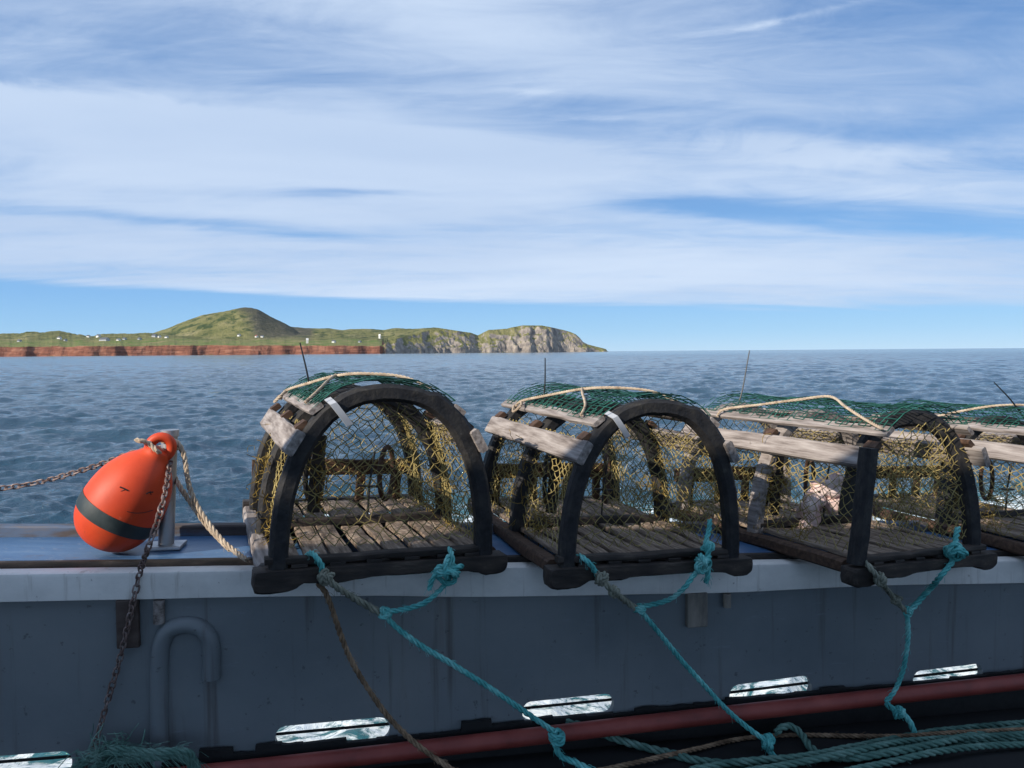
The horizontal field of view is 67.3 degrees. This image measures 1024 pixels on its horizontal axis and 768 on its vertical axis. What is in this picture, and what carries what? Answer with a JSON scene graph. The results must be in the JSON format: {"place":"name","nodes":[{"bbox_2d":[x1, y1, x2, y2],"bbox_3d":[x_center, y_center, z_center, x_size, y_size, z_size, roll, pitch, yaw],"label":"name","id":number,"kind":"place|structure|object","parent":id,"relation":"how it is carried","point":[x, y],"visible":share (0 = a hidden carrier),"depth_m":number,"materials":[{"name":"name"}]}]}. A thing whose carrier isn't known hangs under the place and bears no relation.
{"place":"outdoors","nodes":[
{"label":"outdoors","id":0,"kind":"place"},
{"bbox_2d":[0,307,608,356],"bbox_3d":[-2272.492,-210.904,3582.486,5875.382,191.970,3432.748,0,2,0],"label":"island terrain","id":1,"kind":"structure","parent":0,"point":[212,334],"depth_m":2471.19,"materials":[{"name":"green plant"}]},
{"bbox_2d":[99,337,109,340],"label":"house","id":2,"kind":"structure","parent":1,"relation":"on","point":[104,339],"depth_m":2274.31,"materials":[{"name":"white"}]},
{"bbox_2d":[0,348,1023,767],"bbox_3d":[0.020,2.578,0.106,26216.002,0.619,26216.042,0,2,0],"label":"sea","id":3,"kind":"structure","parent":0,"point":[62,414],"depth_m":43.88,"materials":[{"name":"liquid"}]},
{"bbox_2d":[0,429,1023,767],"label":"fishing boat","id":4,"kind":"object","parent":3,"relation":"on","point":[222,665],"visible":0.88,"depth_m":1.96,"materials":[{"name":"blue paint"}]},
{"bbox_2d":[0,445,160,490],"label":"chain","id":5,"kind":"object","parent":4,"relation":"hanging from","point":[55,478],"visible":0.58,"depth_m":2.08,"materials":[{"name":"metal"}]},
{"bbox_2d":[74,432,176,551],"bbox_3d":[-0.951,0.265,1.931,0.199,0.328,0.199,33,-2,-1],"label":"buoy","id":6,"kind":"object","parent":4,"relation":"on","point":[118,500],"visible":0.94,"depth_m":1.86,"materials":[{"name":"orange plastic"}]},
{"bbox_2d":[84,460,172,767],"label":"chain","id":7,"kind":"object","parent":4,"relation":"hanging from","point":[144,556],"visible":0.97,"depth_m":1.80,"materials":[{"name":"metal"}]},
{"bbox_2d":[58,723,207,767],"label":"rope bundle","id":8,"kind":"object","parent":4,"relation":"on","point":[115,753],"visible":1,"depth_m":1.76,"materials":[{"name":"teal fabric"}]},
{"bbox_2d":[134,438,249,561],"bbox_3d":[-0.770,0.280,1.934,0.310,0.299,0.131,0,2,11],"label":"mooring rope","id":9,"kind":"object","parent":4,"relation":"attached to","point":[195,506],"visible":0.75,"depth_m":1.94,"materials":[{"name":"beige fabric"}]},
{"bbox_2d":[242,342,507,594],"bbox_3d":[-0.425,0.172,2.152,0.608,0.569,0.794,1,2,-22],"label":"lobster trap","id":10,"kind":"object","parent":4,"relation":"on","point":[292,443],"visible":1,"depth_m":1.89,"materials":[{"name":"black rubber"}]},
{"bbox_2d":[316,583,454,767],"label":"brown rope","id":11,"kind":"object","parent":10,"relation":"hanging from","point":[379,704],"visible":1,"depth_m":1.80,"materials":[{"name":"brown fabric"}]},
{"bbox_2d":[305,546,595,767],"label":"trap rope","id":12,"kind":"object","parent":10,"relation":"attached to","point":[448,569],"visible":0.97,"depth_m":1.82,"materials":[{"name":"teal fabric"}]},
{"bbox_2d":[468,358,752,589],"bbox_3d":[0.241,0.214,2.248,0.568,0.572,0.814,1,2,-18],"label":"lobster trap","id":13,"kind":"object","parent":4,"relation":"on","point":[571,516],"visible":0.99,"depth_m":2.00,"materials":[{"name":"black rubber"}]},
{"bbox_2d":[576,519,775,754],"bbox_3d":[0.415,0.660,1.906,0.557,0.634,0.109,-1,2,-15],"label":"trap rope","id":14,"kind":"object","parent":13,"relation":"attached to","point":[702,564],"visible":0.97,"depth_m":1.91,"materials":[{"name":"teal fabric"}]},
{"bbox_2d":[566,718,1023,767],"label":"deck rope","id":15,"kind":"object","parent":4,"relation":"on","point":[656,750],"visible":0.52,"depth_m":1.98,"materials":[{"name":"fabric"}]},
{"bbox_2d":[599,727,1023,767],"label":"deck rope","id":16,"kind":"object","parent":4,"relation":"on","point":[657,757],"visible":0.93,"depth_m":2.01,"materials":[{"name":"teal fabric"}]},
{"bbox_2d":[669,350,997,587],"bbox_3d":[0.917,0.226,2.357,0.540,0.658,0.838,1,2,-25],"label":"lobster trap","id":17,"kind":"object","parent":4,"relation":"on","point":[853,534],"visible":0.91,"depth_m":2.11,"materials":[{"name":"brown wood"}]},
{"bbox_2d":[796,472,843,527],"bbox_3d":[0.933,0.371,2.340,0.181,0.204,0.090,-1,3,-17],"label":"bait bag","id":18,"kind":"object","parent":17,"relation":"hanging from","point":[816,498],"visible":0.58,"depth_m":2.32,"materials":[{"name":"fabric"}]},
{"bbox_2d":[865,526,968,732],"bbox_3d":[1.029,0.680,1.994,0.386,0.589,0.126,-1,3,-20],"label":"trap rope","id":19,"kind":"object","parent":17,"relation":"attached to","point":[954,551],"visible":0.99,"depth_m":2.02,"materials":[{"name":"teal fabric"}]},
{"bbox_2d":[689,719,1023,767],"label":"deck rope","id":20,"kind":"object","parent":4,"relation":"on","point":[736,762],"visible":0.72,"depth_m":1.93,"materials":[{"name":"teal fabric"}]},
{"bbox_2d":[745,730,1023,767],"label":"deck rope","id":21,"kind":"object","parent":4,"relation":"on","point":[837,754],"visible":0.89,"depth_m":1.92,"materials":[{"name":"teal fabric"}]},
{"bbox_2d":[773,722,1023,762],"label":"deck rope","id":22,"kind":"object","parent":4,"relation":"on","point":[887,752],"visible":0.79,"depth_m":1.94,"materials":[{"name":"teal fabric"}]},
{"bbox_2d":[844,740,1023,767],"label":"deck rope","id":23,"kind":"object","parent":4,"relation":"on","point":[895,760],"visible":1,"depth_m":1.92,"materials":[{"name":"teal fabric"}]},
{"bbox_2d":[870,382,1023,555],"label":"lobster trap","id":24,"kind":"object","parent":4,"relation":"on","point":[993,438],"visible":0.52,"depth_m":2.50,"materials":[{"name":"brown wood"}]},
{"bbox_2d":[0,0,1023,350],"label":"sky","id":25,"kind":"structure","parent":0,"point":[615,175],"materials":[{"name":"blue"}]}
]}

